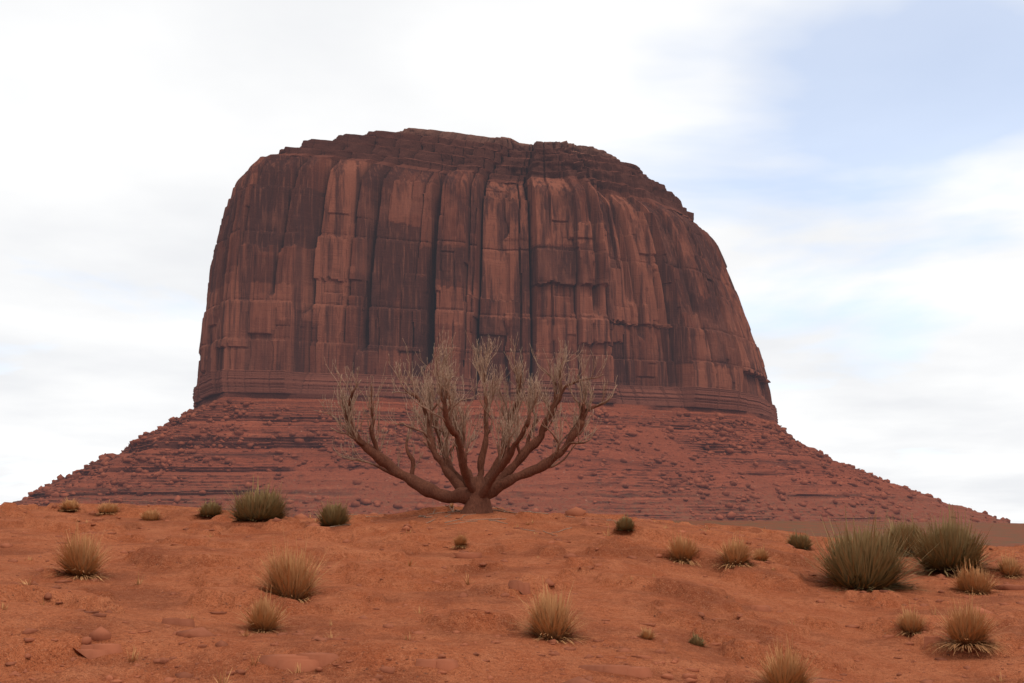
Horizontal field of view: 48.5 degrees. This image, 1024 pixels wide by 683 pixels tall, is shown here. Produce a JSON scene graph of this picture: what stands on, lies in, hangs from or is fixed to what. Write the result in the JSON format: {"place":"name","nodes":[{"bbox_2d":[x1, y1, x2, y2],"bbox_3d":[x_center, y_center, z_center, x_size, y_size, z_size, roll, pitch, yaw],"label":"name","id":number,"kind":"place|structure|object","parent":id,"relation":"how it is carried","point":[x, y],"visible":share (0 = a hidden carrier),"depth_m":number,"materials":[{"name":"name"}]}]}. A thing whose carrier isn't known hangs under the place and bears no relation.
{"place":"outdoors","nodes":[
{"label":"outdoors","id":0,"kind":"place"},
{"bbox_2d":[0,502,1023,682],"bbox_3d":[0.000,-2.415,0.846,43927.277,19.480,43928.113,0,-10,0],"label":"ground","id":1,"kind":"structure","parent":0,"point":[677,596],"depth_m":10.70,"materials":[{"name":"orange sand"}]},
{"bbox_2d":[315,330,617,535],"bbox_3d":[-0.674,1.310,17.685,4.771,3.396,4.268,-4,-11,22],"label":"dead tree","id":2,"kind":"object","parent":1,"relation":"on","point":[476,494],"visible":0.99,"depth_m":17.77,"materials":[{"name":"brown wood"}]},
{"bbox_2d":[12,128,1008,522],"bbox_3d":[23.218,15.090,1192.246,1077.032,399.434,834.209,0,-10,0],"label":"butte","id":3,"kind":"object","parent":1,"relation":"on","point":[362,256],"visible":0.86,"depth_m":990.62,"materials":[{"name":"brown stone"}]},
{"bbox_2d":[22,398,1010,522],"bbox_3d":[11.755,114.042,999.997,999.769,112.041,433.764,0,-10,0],"label":"talus boulders","id":4,"kind":"object","parent":3,"relation":"on","point":[191,414],"visible":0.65,"depth_m":907.74,"materials":[{"name":"brown stone"}]},
{"bbox_2d":[0,504,1023,682],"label":"small rocks","id":5,"kind":"object","parent":1,"relation":"on","point":[309,662],"visible":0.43,"depth_m":8.33,"materials":[{"name":"stone"}]},
{"bbox_2d":[2,497,1023,682],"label":"grass clumps","id":6,"kind":"object","parent":1,"relation":"on","point":[290,580],"visible":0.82,"depth_m":10.45,"materials":[{"name":"beige plant"}]},
{"bbox_2d":[196,474,1014,646],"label":"shrubs","id":7,"kind":"object","parent":1,"relation":"on","point":[869,561],"visible":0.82,"depth_m":14.68,"materials":[{"name":"green plant"}]},
{"bbox_2d":[0,0,1023,522],"label":"sky","id":8,"kind":"structure","parent":0,"point":[854,169],"materials":[{"name":"white"}]}
]}

